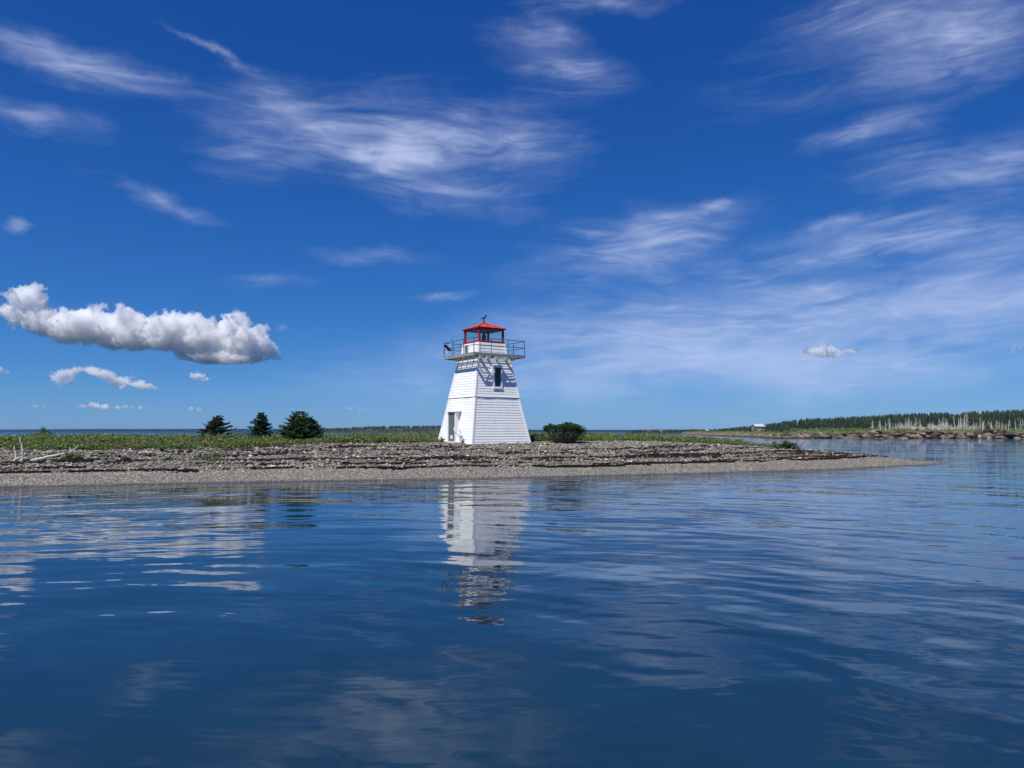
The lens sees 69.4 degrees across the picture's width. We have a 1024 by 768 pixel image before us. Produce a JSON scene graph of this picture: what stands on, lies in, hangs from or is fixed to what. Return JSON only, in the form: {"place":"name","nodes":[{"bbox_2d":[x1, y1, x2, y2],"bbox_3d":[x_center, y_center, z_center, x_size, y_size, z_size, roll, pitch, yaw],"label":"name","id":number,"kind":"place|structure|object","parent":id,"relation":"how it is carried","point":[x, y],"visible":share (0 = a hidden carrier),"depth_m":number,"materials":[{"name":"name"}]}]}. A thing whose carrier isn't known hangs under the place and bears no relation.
{"place":"outdoors","nodes":[
{"label":"outdoors","id":0,"kind":"place"},
{"bbox_2d":[0,429,712,431],"bbox_3d":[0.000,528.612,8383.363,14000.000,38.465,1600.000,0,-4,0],"label":"distant hills","id":1,"kind":"structure","parent":0,"point":[119,430],"depth_m":7847.47,"materials":[{"name":"green plant"}]},
{"bbox_2d":[322,428,531,432],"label":"headland","id":2,"kind":"structure","parent":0,"point":[401,430],"depth_m":1434.00,"materials":[{"name":"green plant"}]},
{"bbox_2d":[321,425,534,432],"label":"distant forest","id":3,"kind":"object","parent":2,"relation":"on","point":[383,427],"visible":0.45,"depth_m":1466.65,"materials":[{"name":"green plant"}]},
{"bbox_2d":[0,441,950,486],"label":"gravel spit ground","id":4,"kind":"structure","parent":0,"point":[321,474],"depth_m":40.78,"materials":[{"name":"grey gravel"}]},
{"bbox_2d":[13,446,17,460],"bbox_3d":[-26.806,3.800,39.934,0.271,0.849,0.188,-2,-4,25],"label":"driftwood snag","id":5,"kind":"object","parent":4,"relation":"on","point":[15,453],"visible":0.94,"depth_m":39.92,"materials":[{"name":"grey wood"}]},
{"bbox_2d":[13,438,28,461],"bbox_3d":[-26.469,3.602,39.798,0.518,1.419,0.744,0,-4,0],"label":"driftwood snag","id":6,"kind":"object","parent":4,"relation":"on","point":[22,456],"visible":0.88,"depth_m":40.00,"materials":[{"name":"grey wood"}]},
{"bbox_2d":[38,427,52,437],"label":"bush","id":7,"kind":"object","parent":4,"relation":"on","point":[40,431],"visible":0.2,"depth_m":65.79,"materials":[{"name":"green plant"}]},
{"bbox_2d":[30,453,65,460],"bbox_3d":[-25.534,4.044,40.708,1.692,0.485,0.190,2,-4,-26],"label":"driftwood log","id":8,"kind":"object","parent":4,"relation":"on","point":[47,456],"visible":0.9,"depth_m":40.67,"materials":[{"name":"white wood"}]},
{"bbox_2d":[60,453,83,458],"bbox_3d":[-24.362,4.009,40.742,1.356,0.482,1.038,0,-4,0],"label":"beach plant","id":9,"kind":"object","parent":4,"relation":"on","point":[70,456],"visible":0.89,"depth_m":40.68,"materials":[{"name":"green plant"}]},
{"bbox_2d":[192,455,221,461],"bbox_3d":[-17.338,4.256,42.438,1.794,0.420,1.346,0,-4,0],"label":"beach plant","id":10,"kind":"object","parent":4,"relation":"on","point":[210,457],"visible":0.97,"depth_m":42.06,"materials":[{"name":"green plant"}]},
{"bbox_2d":[197,415,237,438],"bbox_3d":[-22.763,3.455,56.952,3.077,2.208,2.916,0,-4,0],"label":"spruce tree","id":11,"kind":"object","parent":4,"relation":"on","point":[213,427],"visible":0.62,"depth_m":56.82,"materials":[{"name":"green plant"}]},
{"bbox_2d":[244,412,273,437],"bbox_3d":[-19.732,3.381,57.972,2.135,2.431,2.553,-3,-5,39],"label":"spruce tree","id":12,"kind":"object","parent":4,"relation":"on","point":[259,428],"visible":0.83,"depth_m":57.62,"materials":[{"name":"green plant"}]},
{"bbox_2d":[275,410,325,439],"bbox_3d":[-16.200,3.319,56.791,3.805,2.578,3.788,0,-4,0],"label":"spruce tree","id":13,"kind":"object","parent":4,"relation":"on","point":[302,427],"visible":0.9,"depth_m":56.16,"materials":[{"name":"green plant"}]},
{"bbox_2d":[0,431,770,449],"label":"shrub thicket","id":14,"kind":"object","parent":4,"relation":"on","point":[43,441],"visible":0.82,"depth_m":53.16,"materials":[{"name":"green plant"}]},
{"bbox_2d":[0,444,887,473],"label":"seaweed","id":15,"kind":"object","parent":4,"relation":"on","point":[655,454],"visible":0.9,"depth_m":45.19,"materials":[{"name":"brown plant"}]},
{"bbox_2d":[0,440,895,472],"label":"beach stones","id":16,"kind":"object","parent":4,"relation":"on","point":[573,446],"visible":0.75,"depth_m":47.07,"materials":[{"name":"grey stone"}]},
{"bbox_2d":[438,315,530,443],"bbox_3d":[-2.286,-0.318,59.124,5.547,10.577,5.473,3,-4,-34],"label":"lighthouse","id":17,"kind":"object","parent":4,"relation":"on","point":[484,405],"visible":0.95,"depth_m":57.56,"materials":[{"name":"white paint"}]},
{"bbox_2d":[443,344,451,352],"bbox_3d":[-5.112,-2.912,58.862,0.517,1.520,0.518,3,-4,-34],"label":"solar panel","id":18,"kind":"object","parent":17,"relation":"attached to","point":[447,347],"visible":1,"depth_m":58.88,"materials":[{"name":"grey paint"}]},
{"bbox_2d":[446,410,461,441],"bbox_3d":[-4.519,3.385,57.845,0.686,2.620,1.560,3,-4,-34],"label":"doorway","id":19,"kind":"structure","parent":17,"relation":"in","point":[453,416],"depth_m":57.61,"materials":[{"name":"white paint"}]},
{"bbox_2d":[491,365,502,388],"bbox_3d":[-1.208,-0.524,57.744,0.920,1.850,0.549,3,-4,-34],"label":"window","id":20,"kind":"structure","parent":17,"relation":"in","point":[497,370],"depth_m":57.61,"materials":[{"name":"white paint"}]},
{"bbox_2d":[543,422,587,443],"bbox_3d":[4.207,3.867,58.492,3.601,1.783,3.132,0,-4,0],"label":"round bush","id":21,"kind":"object","parent":4,"relation":"on","point":[564,427],"visible":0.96,"depth_m":57.88,"materials":[{"name":"green plant"}]},
{"bbox_2d":[247,444,884,466],"bbox_3d":[7.628,5.016,51.703,51.186,1.595,11.248,1,-4,-12],"label":"red seaweed","id":22,"kind":"object","parent":4,"relation":"on","point":[461,447],"visible":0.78,"depth_m":50.60,"materials":[{"name":"brown plant"}]},
{"bbox_2d":[768,442,781,446],"bbox_3d":[21.646,5.049,60.883,1.237,0.669,1.220,-3,-5,40],"label":"bush","id":23,"kind":"object","parent":4,"relation":"on","point":[774,445],"visible":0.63,"depth_m":60.80,"materials":[{"name":"green plant"}]},
{"bbox_2d":[778,440,799,448],"bbox_3d":[22.495,4.929,59.961,1.734,0.823,1.626,-2,-4,34],"label":"bush","id":24,"kind":"object","parent":4,"relation":"on","point":[786,444],"visible":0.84,"depth_m":59.85,"materials":[{"name":"green plant"}]},
{"bbox_2d":[0,432,1023,767],"bbox_3d":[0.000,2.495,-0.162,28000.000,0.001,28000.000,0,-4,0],"label":"water","id":25,"kind":"structure","parent":0,"point":[846,618],"depth_m":9.88,"materials":[{"name":"blue liquid"}]},
{"bbox_2d":[0,0,1023,429],"label":"sky","id":26,"kind":"structure","parent":0,"point":[684,214],"materials":[{"name":"blue"}]},
{"bbox_2d":[631,432,680,433],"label":"shore","id":27,"kind":"structure","parent":0,"point":[660,433],"depth_m":944.03,"materials":[{"name":"green plant"}]},
{"bbox_2d":[631,428,726,432],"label":"distant forest","id":28,"kind":"object","parent":27,"relation":"on","point":[663,431],"visible":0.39,"depth_m":975.06,"materials":[{"name":"green plant"}]},
{"bbox_2d":[681,427,1023,437],"bbox_3d":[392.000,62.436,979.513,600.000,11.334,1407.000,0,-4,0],"label":"shore ground","id":29,"kind":"structure","parent":0,"point":[770,434],"depth_m":302.26,"materials":[{"name":"green plant"}]},
{"bbox_2d":[751,424,765,430],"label":"house","id":30,"kind":"structure","parent":29,"relation":"on","point":[759,427],"depth_m":467.20,"materials":[{"name":"white"}]},
{"bbox_2d":[698,426,1023,433],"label":"scrub","id":31,"kind":"object","parent":29,"relation":"on","point":[837,429],"visible":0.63,"depth_m":329.07,"materials":[{"name":"green plant"}]},
{"bbox_2d":[708,409,1023,431],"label":"forest","id":32,"kind":"object","parent":29,"relation":"on","point":[993,418],"visible":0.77,"depth_m":366.48,"materials":[{"name":"green plant"}]},
{"bbox_2d":[764,429,1023,438],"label":"boulders","id":33,"kind":"object","parent":29,"relation":"on","point":[987,433],"visible":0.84,"depth_m":288.61,"materials":[{"name":"grey stone"}]},
{"bbox_2d":[885,422,976,430],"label":"dead brush","id":34,"kind":"object","parent":29,"relation":"on","point":[928,427],"visible":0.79,"depth_m":313.11,"materials":[{"name":"grey plant"}]}
]}

